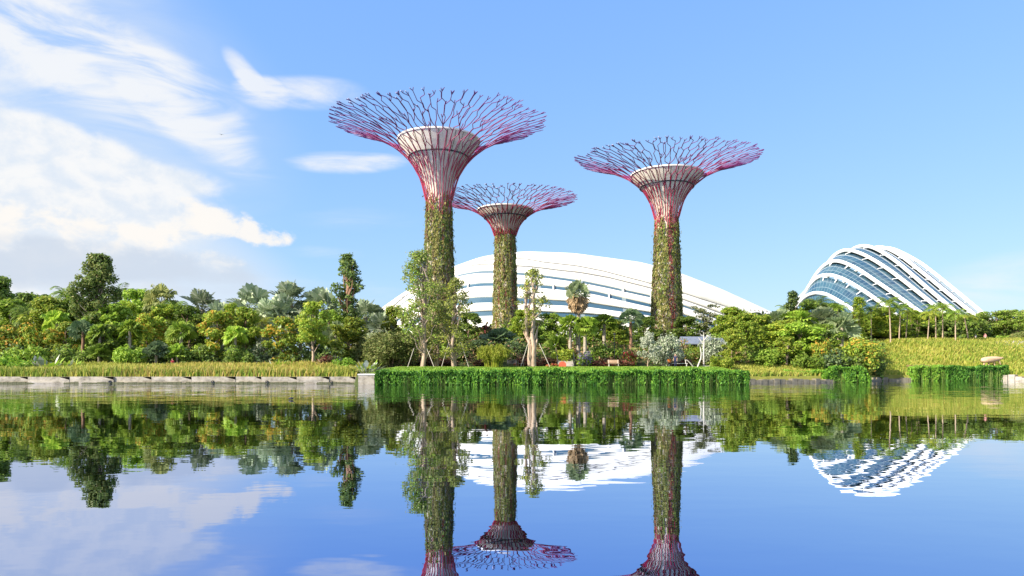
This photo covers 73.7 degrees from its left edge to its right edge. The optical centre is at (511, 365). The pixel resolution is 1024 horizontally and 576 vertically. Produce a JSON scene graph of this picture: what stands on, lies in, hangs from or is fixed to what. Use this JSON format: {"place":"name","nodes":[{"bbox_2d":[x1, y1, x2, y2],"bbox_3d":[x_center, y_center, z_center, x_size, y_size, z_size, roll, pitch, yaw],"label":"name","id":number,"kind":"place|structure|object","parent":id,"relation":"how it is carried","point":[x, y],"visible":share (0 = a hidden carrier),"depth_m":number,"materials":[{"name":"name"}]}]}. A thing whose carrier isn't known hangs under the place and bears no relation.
{"place":"outdoors","nodes":[
{"label":"outdoors","id":0,"kind":"place"},
{"bbox_2d":[0,381,1023,575],"bbox_3d":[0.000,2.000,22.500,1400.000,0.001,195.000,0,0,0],"label":"water","id":1,"kind":"structure","parent":0,"point":[898,478],"depth_m":12.03,"materials":[{"name":"blue liquid"}]},
{"bbox_2d":[0,0,1023,359],"label":"sky","id":2,"kind":"structure","parent":0,"point":[899,124],"materials":[{"name":"blue"}]},
{"bbox_2d":[354,342,1023,383],"bbox_3d":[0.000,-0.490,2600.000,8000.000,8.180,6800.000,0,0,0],"label":"ground","id":3,"kind":"structure","parent":0,"point":[751,377],"depth_m":92.48,"materials":[{"name":"green plant"}]},
{"bbox_2d":[0,276,18,320],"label":"broadleaf tree","id":4,"kind":"object","parent":3,"relation":"on","point":[5,285],"visible":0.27,"depth_m":111.67,"materials":[{"name":"green plant"}]},
{"bbox_2d":[0,324,26,354],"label":"blossom shrub","id":5,"kind":"object","parent":3,"relation":"on","point":[6,338],"visible":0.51,"depth_m":93.02,"materials":[{"name":"green plant"}]},
{"bbox_2d":[0,298,37,333],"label":"broadleaf tree","id":6,"kind":"object","parent":3,"relation":"on","point":[6,305],"visible":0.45,"depth_m":102.09,"materials":[{"name":"green plant"}]},
{"bbox_2d":[0,344,50,361],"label":"shrub","id":7,"kind":"object","parent":3,"relation":"on","point":[30,353],"visible":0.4,"depth_m":87.58,"materials":[{"name":"green plant"}]},
{"bbox_2d":[8,322,48,357],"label":"blossom shrub","id":8,"kind":"object","parent":3,"relation":"on","point":[28,335],"visible":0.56,"depth_m":93.83,"materials":[{"name":"green plant"}]},
{"bbox_2d":[16,296,74,345],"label":"broadleaf tree","id":9,"kind":"object","parent":3,"relation":"on","point":[43,303],"visible":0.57,"depth_m":98.77,"materials":[{"name":"green plant"}]},
{"bbox_2d":[40,309,71,333],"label":"fan palm","id":10,"kind":"object","parent":3,"relation":"on","point":[51,320],"visible":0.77,"depth_m":96.14,"materials":[{"name":"green plant"}]},
{"bbox_2d":[42,321,81,361],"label":"blossom tree","id":11,"kind":"object","parent":3,"relation":"on","point":[59,338],"visible":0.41,"depth_m":92.25,"materials":[{"name":"green plant"}]},
{"bbox_2d":[53,343,96,362],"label":"shrub","id":12,"kind":"object","parent":3,"relation":"on","point":[67,353],"visible":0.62,"depth_m":88.89,"materials":[{"name":"green plant"}]},
{"bbox_2d":[66,319,93,352],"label":"fan palm","id":13,"kind":"object","parent":3,"relation":"on","point":[73,327],"visible":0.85,"depth_m":90.44,"materials":[{"name":"green plant"}]},
{"bbox_2d":[63,252,122,360],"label":"broadleaf tree","id":14,"kind":"object","parent":3,"relation":"on","point":[98,272],"visible":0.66,"depth_m":94.86,"materials":[{"name":"green plant"}]},
{"bbox_2d":[83,342,112,361],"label":"dwarf fan palm","id":15,"kind":"object","parent":3,"relation":"on","point":[98,349],"visible":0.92,"depth_m":88.62,"materials":[{"name":"green plant"}]},
{"bbox_2d":[87,323,124,361],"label":"broadleaf tree","id":16,"kind":"object","parent":3,"relation":"on","point":[114,343],"visible":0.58,"depth_m":90.00,"materials":[{"name":"green plant"}]},
{"bbox_2d":[86,303,138,350],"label":"broadleaf tree","id":17,"kind":"object","parent":3,"relation":"on","point":[120,312],"visible":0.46,"depth_m":94.95,"materials":[{"name":"green plant"}]},
{"bbox_2d":[115,319,143,357],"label":"fan palm","id":18,"kind":"object","parent":3,"relation":"on","point":[128,323],"visible":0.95,"depth_m":90.81,"materials":[{"name":"green plant"}]},
{"bbox_2d":[111,344,149,363],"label":"shrub","id":19,"kind":"object","parent":3,"relation":"on","point":[123,354],"visible":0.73,"depth_m":87.35,"materials":[{"name":"green plant"}]},
{"bbox_2d":[111,288,159,348],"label":"broadleaf tree","id":20,"kind":"object","parent":3,"relation":"on","point":[133,295],"visible":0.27,"depth_m":109.13,"materials":[{"name":"green plant"}]},
{"bbox_2d":[131,312,167,362],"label":"tree","id":21,"kind":"object","parent":3,"relation":"on","point":[145,320],"visible":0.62,"depth_m":93.28,"materials":[{"name":"plant"}]},
{"bbox_2d":[141,340,169,363],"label":"dwarf fan palm","id":22,"kind":"object","parent":3,"relation":"on","point":[151,347],"visible":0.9,"depth_m":88.70,"materials":[{"name":"green plant"}]},
{"bbox_2d":[142,283,178,322],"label":"fan palm","id":23,"kind":"object","parent":3,"relation":"on","point":[158,291],"visible":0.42,"depth_m":105.29,"materials":[{"name":"green plant"}]},
{"bbox_2d":[148,303,187,363],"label":"broadleaf tree","id":24,"kind":"object","parent":3,"relation":"on","point":[164,311],"visible":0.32,"depth_m":98.00,"materials":[{"name":"green plant"}]},
{"bbox_2d":[0,377,355,383],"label":"stone wall","id":25,"kind":"structure","parent":3,"relation":"on","point":[177,380],"depth_m":76.92,"materials":[{"name":"stone"}]},
{"bbox_2d":[164,320,197,343],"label":"fan palm","id":26,"kind":"object","parent":3,"relation":"on","point":[181,335],"visible":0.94,"depth_m":92.55,"materials":[{"name":"green plant"}]},
{"bbox_2d":[0,360,370,376],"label":"meadow grass","id":27,"kind":"structure","parent":3,"relation":"on","point":[308,368],"depth_m":77.82,"materials":[{"name":"plant"}]},
{"bbox_2d":[165,305,208,350],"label":"broadleaf tree","id":28,"kind":"object","parent":3,"relation":"on","point":[183,312],"visible":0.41,"depth_m":97.63,"materials":[{"name":"green plant"}]},
{"bbox_2d":[0,342,384,367],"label":"undergrowth","id":29,"kind":"object","parent":3,"relation":"on","point":[307,354],"visible":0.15,"depth_m":92.17,"materials":[{"name":"green plant"}]},
{"bbox_2d":[174,343,217,363],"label":"shrub","id":30,"kind":"object","parent":3,"relation":"on","point":[193,356],"visible":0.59,"depth_m":90.34,"materials":[{"name":"green plant"}]},
{"bbox_2d":[180,288,222,322],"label":"silver fan palm","id":31,"kind":"object","parent":3,"relation":"on","point":[203,297],"visible":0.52,"depth_m":106.84,"materials":[{"name":"green plant"}]},
{"bbox_2d":[190,310,236,361],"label":"tree","id":32,"kind":"object","parent":3,"relation":"on","point":[213,334],"visible":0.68,"depth_m":92.73,"materials":[{"name":"plant"}]},
{"bbox_2d":[221,325,248,348],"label":"fan palm","id":33,"kind":"object","parent":3,"relation":"on","point":[228,337],"visible":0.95,"depth_m":90.84,"materials":[{"name":"green plant"}]},
{"bbox_2d":[224,343,253,362],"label":"shrub","id":34,"kind":"object","parent":3,"relation":"on","point":[244,356],"visible":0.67,"depth_m":90.04,"materials":[{"name":"green plant"}]},
{"bbox_2d":[221,306,261,352],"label":"broadleaf tree","id":35,"kind":"object","parent":3,"relation":"on","point":[250,315],"visible":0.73,"depth_m":94.00,"materials":[{"name":"green plant"}]},
{"bbox_2d":[226,282,269,348],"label":"silver fan palm","id":36,"kind":"object","parent":3,"relation":"on","point":[251,294],"visible":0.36,"depth_m":107.28,"materials":[{"name":"green plant"}]},
{"bbox_2d":[261,292,296,355],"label":"silver fan palm","id":37,"kind":"object","parent":3,"relation":"on","point":[282,301],"visible":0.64,"depth_m":103.44,"materials":[{"name":"green plant"}]},
{"bbox_2d":[259,316,300,362],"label":"blossom tree","id":38,"kind":"object","parent":3,"relation":"on","point":[283,337],"visible":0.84,"depth_m":92.10,"materials":[{"name":"green plant"}]},
{"bbox_2d":[266,279,311,344],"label":"silver fan palm","id":39,"kind":"object","parent":3,"relation":"on","point":[290,289],"visible":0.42,"depth_m":106.87,"materials":[{"name":"green plant"}]},
{"bbox_2d":[294,301,332,361],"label":"young tree","id":40,"kind":"object","parent":3,"relation":"on","point":[311,331],"visible":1,"depth_m":86.32,"materials":[{"name":"green plant"}]},
{"bbox_2d":[302,286,341,326],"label":"silver fan palm","id":41,"kind":"object","parent":3,"relation":"on","point":[323,294],"visible":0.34,"depth_m":106.96,"materials":[{"name":"green plant"}]},
{"bbox_2d":[328,252,364,349],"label":"column tree","id":42,"kind":"object","parent":3,"relation":"on","point":[349,266],"visible":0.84,"depth_m":99.63,"materials":[{"name":"green plant"}]},
{"bbox_2d":[329,316,367,358],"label":"broadleaf tree","id":43,"kind":"object","parent":3,"relation":"on","point":[350,334],"visible":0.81,"depth_m":91.64,"materials":[{"name":"green plant"}]},
{"bbox_2d":[349,331,380,368],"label":"shrub","id":44,"kind":"object","parent":3,"relation":"on","point":[359,352],"visible":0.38,"depth_m":90.61,"materials":[{"name":"green plant"}]},
{"bbox_2d":[356,298,384,333],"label":"silver fan palm","id":45,"kind":"object","parent":3,"relation":"on","point":[366,307],"visible":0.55,"depth_m":107.50,"materials":[{"name":"green plant"}]},
{"bbox_2d":[364,311,395,338],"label":"silver fan palm","id":46,"kind":"object","parent":3,"relation":"on","point":[374,320],"visible":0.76,"depth_m":99.40,"materials":[{"name":"green plant"}]},
{"bbox_2d":[361,328,419,368],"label":"shrub","id":47,"kind":"object","parent":3,"relation":"on","point":[390,350],"visible":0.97,"depth_m":85.50,"materials":[{"name":"green plant"}]},
{"bbox_2d":[380,305,407,341],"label":"broadleaf tree","id":48,"kind":"object","parent":3,"relation":"on","point":[392,314],"visible":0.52,"depth_m":100.20,"materials":[{"name":"green plant"}]},
{"bbox_2d":[393,249,447,366],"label":"multi stem tree","id":49,"kind":"object","parent":3,"relation":"on","point":[423,300],"visible":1,"depth_m":83.50,"materials":[{"name":"green plant"}]},
{"bbox_2d":[421,300,450,365],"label":"multi stem tree","id":50,"kind":"object","parent":3,"relation":"on","point":[435,350],"visible":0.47,"depth_m":87.65,"materials":[{"name":"green plant"}]},
{"bbox_2d":[329,87,546,345],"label":"supertree","id":51,"kind":"object","parent":3,"relation":"on","point":[439,158],"visible":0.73,"depth_m":97.77,"materials":[{"name":"plant"}]},
{"bbox_2d":[433,277,474,366],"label":"multi stem tree","id":52,"kind":"object","parent":3,"relation":"on","point":[453,329],"visible":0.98,"depth_m":83.70,"materials":[{"name":"green plant"}]},
{"bbox_2d":[456,312,488,342],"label":"broadleaf tree","id":53,"kind":"object","parent":3,"relation":"on","point":[474,318],"visible":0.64,"depth_m":111.39,"materials":[{"name":"green plant"}]},
{"bbox_2d":[473,342,515,366],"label":"weeping shrub","id":54,"kind":"object","parent":3,"relation":"on","point":[493,356],"visible":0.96,"depth_m":81.46,"materials":[{"name":"green plant"}]},
{"bbox_2d":[478,327,520,343],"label":"dwarf fan palm","id":55,"kind":"object","parent":3,"relation":"on","point":[499,335],"visible":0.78,"depth_m":103.56,"materials":[{"name":"green plant"}]},
{"bbox_2d":[452,183,576,342],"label":"supertree","id":56,"kind":"object","parent":3,"relation":"on","point":[505,221],"visible":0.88,"depth_m":127.98,"materials":[{"name":"plant"}]},
{"bbox_2d":[508,309,538,342],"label":"broadleaf tree","id":57,"kind":"object","parent":3,"relation":"on","point":[517,322],"visible":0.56,"depth_m":111.08,"materials":[{"name":"green plant"}]},
{"bbox_2d":[514,268,552,366],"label":"multi stem tree","id":58,"kind":"object","parent":3,"relation":"on","point":[532,318],"visible":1,"depth_m":83.56,"materials":[{"name":"green plant"}]},
{"bbox_2d":[534,312,568,344],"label":"broadleaf tree","id":59,"kind":"object","parent":3,"relation":"on","point":[552,319],"visible":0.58,"depth_m":107.29,"materials":[{"name":"green plant"}]},
{"bbox_2d":[544,334,568,352],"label":"dwarf fan palm","id":60,"kind":"object","parent":3,"relation":"on","point":[560,341],"visible":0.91,"depth_m":93.79,"materials":[{"name":"green plant"}]},
{"bbox_2d":[389,366,732,370],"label":"lawn grass","id":61,"kind":"structure","parent":3,"relation":"on","point":[534,368],"depth_m":79.96,"materials":[{"name":"green plant"}]},
{"bbox_2d":[374,367,750,384],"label":"hedge","id":62,"kind":"object","parent":3,"relation":"on","point":[593,376],"visible":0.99,"depth_m":72.01,"materials":[{"name":"green plant"}]},
{"bbox_2d":[378,337,752,367],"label":"undergrowth","id":63,"kind":"object","parent":3,"relation":"on","point":[633,349],"visible":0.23,"depth_m":93.75,"materials":[{"name":"green plant"}]},
{"bbox_2d":[557,314,582,349],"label":"fan palm","id":64,"kind":"object","parent":3,"relation":"on","point":[569,319],"visible":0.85,"depth_m":92.74,"materials":[{"name":"green plant"}]},
{"bbox_2d":[400,320,750,350],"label":"wood","id":65,"kind":"object","parent":3,"relation":"on","point":[544,326],"visible":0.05,"depth_m":129.04,"materials":[{"name":"green plant"}]},
{"bbox_2d":[382,251,770,345],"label":"shell conservatory","id":66,"kind":"object","parent":3,"relation":"on","point":[616,287],"visible":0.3,"depth_m":301.67,"materials":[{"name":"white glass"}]},
{"bbox_2d":[565,279,591,356],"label":"skirted fan palm","id":67,"kind":"object","parent":3,"relation":"on","point":[576,302],"visible":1,"depth_m":94.41,"materials":[{"name":"green plant"}]},
{"bbox_2d":[570,316,599,353],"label":"fan palm","id":68,"kind":"object","parent":3,"relation":"on","point":[588,322],"visible":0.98,"depth_m":91.48,"materials":[{"name":"green plant"}]},
{"bbox_2d":[593,313,618,345],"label":"fan palm","id":69,"kind":"object","parent":3,"relation":"on","point":[604,320],"visible":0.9,"depth_m":96.57,"materials":[{"name":"green plant"}]},
{"bbox_2d":[599,319,628,348],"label":"broadleaf tree","id":70,"kind":"object","parent":3,"relation":"on","point":[621,334],"visible":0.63,"depth_m":104.80,"materials":[{"name":"green plant"}]},
{"bbox_2d":[618,307,644,348],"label":"fan palm","id":71,"kind":"object","parent":3,"relation":"on","point":[629,313],"visible":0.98,"depth_m":96.70,"materials":[{"name":"green plant"}]},
{"bbox_2d":[632,316,663,345],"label":"broadleaf tree","id":72,"kind":"object","parent":3,"relation":"on","point":[647,321],"visible":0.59,"depth_m":109.20,"materials":[{"name":"green plant"}]},
{"bbox_2d":[636,331,661,366],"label":"variegated tree","id":73,"kind":"object","parent":3,"relation":"on","point":[646,340],"visible":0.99,"depth_m":83.54,"materials":[{"name":"white plant"}]},
{"bbox_2d":[650,332,684,365],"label":"silver shrub","id":74,"kind":"object","parent":3,"relation":"on","point":[670,347],"visible":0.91,"depth_m":87.17,"materials":[{"name":"white plant"}]},
{"bbox_2d":[574,135,763,341],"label":"supertree","id":75,"kind":"object","parent":3,"relation":"on","point":[666,189],"visible":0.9,"depth_m":112.82,"materials":[{"name":"plant"}]},
{"bbox_2d":[665,315,707,338],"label":"broadleaf tree","id":76,"kind":"object","parent":3,"relation":"on","point":[680,322],"visible":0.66,"depth_m":107.37,"materials":[{"name":"green plant"}]},
{"bbox_2d":[690,304,719,336],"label":"broadleaf tree","id":77,"kind":"object","parent":3,"relation":"on","point":[708,322],"visible":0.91,"depth_m":107.23,"materials":[{"name":"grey plant"}]},
{"bbox_2d":[697,335,728,364],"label":"silver shrub","id":78,"kind":"object","parent":3,"relation":"on","point":[712,347],"visible":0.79,"depth_m":90.99,"materials":[{"name":"white plant"}]},
{"bbox_2d":[709,307,748,343],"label":"broadleaf tree","id":79,"kind":"object","parent":3,"relation":"on","point":[727,320],"visible":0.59,"depth_m":105.00,"materials":[{"name":"green plant"}]},
{"bbox_2d":[718,328,747,360],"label":"broadleaf tree","id":80,"kind":"object","parent":3,"relation":"on","point":[735,338],"visible":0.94,"depth_m":88.53,"materials":[{"name":"green plant"}]},
{"bbox_2d":[727,312,761,362],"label":"broadleaf tree","id":81,"kind":"object","parent":3,"relation":"on","point":[745,321],"visible":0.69,"depth_m":93.12,"materials":[{"name":"green plant"}]},
{"bbox_2d":[751,347,785,365],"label":"shrub","id":82,"kind":"object","parent":3,"relation":"on","point":[765,357],"visible":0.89,"depth_m":89.08,"materials":[{"name":"green plant"}]},
{"bbox_2d":[753,323,800,353],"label":"broadleaf tree","id":83,"kind":"object","parent":3,"relation":"on","point":[771,329],"visible":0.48,"depth_m":94.55,"materials":[{"name":"green plant"}]},
{"bbox_2d":[772,336,802,364],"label":"young tree","id":84,"kind":"object","parent":3,"relation":"on","point":[787,351],"visible":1,"depth_m":89.62,"materials":[{"name":"green plant"}]},
{"bbox_2d":[749,378,834,382],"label":"stone edging","id":85,"kind":"object","parent":3,"relation":"on","point":[793,380],"visible":0.23,"depth_m":80.30,"materials":[{"name":"grey stone"}]},
{"bbox_2d":[779,310,818,326],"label":"broadleaf tree","id":86,"kind":"object","parent":3,"relation":"on","point":[799,315],"visible":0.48,"depth_m":103.17,"materials":[{"name":"green plant"}]},
{"bbox_2d":[777,322,825,358],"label":"broadleaf tree","id":87,"kind":"object","parent":3,"relation":"on","point":[807,331],"visible":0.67,"depth_m":91.82,"materials":[{"name":"green plant"}]},
{"bbox_2d":[790,352,825,368],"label":"shrub","id":88,"kind":"object","parent":3,"relation":"on","point":[805,360],"visible":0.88,"depth_m":87.37,"materials":[{"name":"green plant"}]},
{"bbox_2d":[741,335,885,380],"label":"undergrowth","id":89,"kind":"object","parent":3,"relation":"on","point":[748,352],"visible":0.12,"depth_m":95.36,"materials":[{"name":"green plant"}]},
{"bbox_2d":[801,306,840,330],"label":"fan palm","id":90,"kind":"object","parent":3,"relation":"on","point":[821,313],"visible":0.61,"depth_m":102.81,"materials":[{"name":"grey plant"}]},
{"bbox_2d":[807,338,836,357],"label":"blossom shrub","id":91,"kind":"object","parent":3,"relation":"on","point":[824,345],"visible":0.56,"depth_m":90.13,"materials":[{"name":"yellow plant"}]},
{"bbox_2d":[802,323,846,349],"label":"broadleaf tree","id":92,"kind":"object","parent":3,"relation":"on","point":[829,333],"visible":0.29,"depth_m":94.95,"materials":[{"name":"green plant"}]},
{"bbox_2d":[819,345,851,368],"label":"shrub","id":93,"kind":"object","parent":3,"relation":"on","point":[829,361],"visible":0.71,"depth_m":88.68,"materials":[{"name":"green plant"}]},
{"bbox_2d":[823,310,862,346],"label":"fan palm","id":94,"kind":"object","parent":3,"relation":"on","point":[843,318],"visible":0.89,"depth_m":100.10,"materials":[{"name":"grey plant"}]},
{"bbox_2d":[821,365,871,382],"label":"hedge","id":95,"kind":"object","parent":3,"relation":"on","point":[851,374],"visible":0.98,"depth_m":82.52,"materials":[{"name":"green plant"}]},
{"bbox_2d":[847,296,871,339],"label":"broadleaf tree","id":96,"kind":"object","parent":3,"relation":"on","point":[857,310],"visible":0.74,"depth_m":121.11,"materials":[{"name":"green plant"}]},
{"bbox_2d":[839,337,883,374],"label":"blossom shrub","id":97,"kind":"object","parent":3,"relation":"on","point":[869,351],"visible":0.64,"depth_m":89.99,"materials":[{"name":"yellow plant"}]},
{"bbox_2d":[709,337,1023,376],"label":"meadow grass","id":98,"kind":"structure","parent":3,"relation":"on","point":[960,348],"depth_m":106.00,"materials":[{"name":"plant"}]},
{"bbox_2d":[749,311,993,339],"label":"wood","id":99,"kind":"object","parent":3,"relation":"on","point":[960,330],"visible":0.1,"depth_m":130.90,"materials":[{"name":"green plant"}]},
{"bbox_2d":[864,307,905,338],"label":"broadleaf tree","id":100,"kind":"object","parent":3,"relation":"on","point":[882,321],"visible":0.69,"depth_m":125.32,"materials":[{"name":"green plant"}]},
{"bbox_2d":[795,244,989,318],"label":"ribbed conservatory","id":101,"kind":"object","parent":3,"relation":"on","point":[886,272],"visible":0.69,"depth_m":329.26,"materials":[{"name":"white paint"}]},
{"bbox_2d":[900,311,934,337],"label":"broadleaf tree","id":102,"kind":"object","parent":3,"relation":"on","point":[910,332],"visible":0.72,"depth_m":126.44,"materials":[{"name":"green plant"}]},
{"bbox_2d":[906,364,948,380],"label":"hedge","id":103,"kind":"object","parent":3,"relation":"on","point":[922,372],"visible":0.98,"depth_m":91.42,"materials":[{"name":"green plant"}]},
{"bbox_2d":[944,364,1009,380],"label":"hedge","id":104,"kind":"object","parent":3,"relation":"on","point":[986,372],"visible":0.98,"depth_m":91.20,"materials":[{"name":"green plant"}]},
{"bbox_2d":[972,310,1018,336],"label":"spreading tree","id":105,"kind":"object","parent":3,"relation":"on","point":[995,322],"visible":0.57,"depth_m":148.38,"materials":[{"name":"green plant"}]},
{"bbox_2d":[993,309,1023,332],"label":"spreading tree","id":106,"kind":"object","parent":3,"relation":"on","point":[1009,323],"visible":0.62,"depth_m":145.59,"materials":[{"name":"green plant"}]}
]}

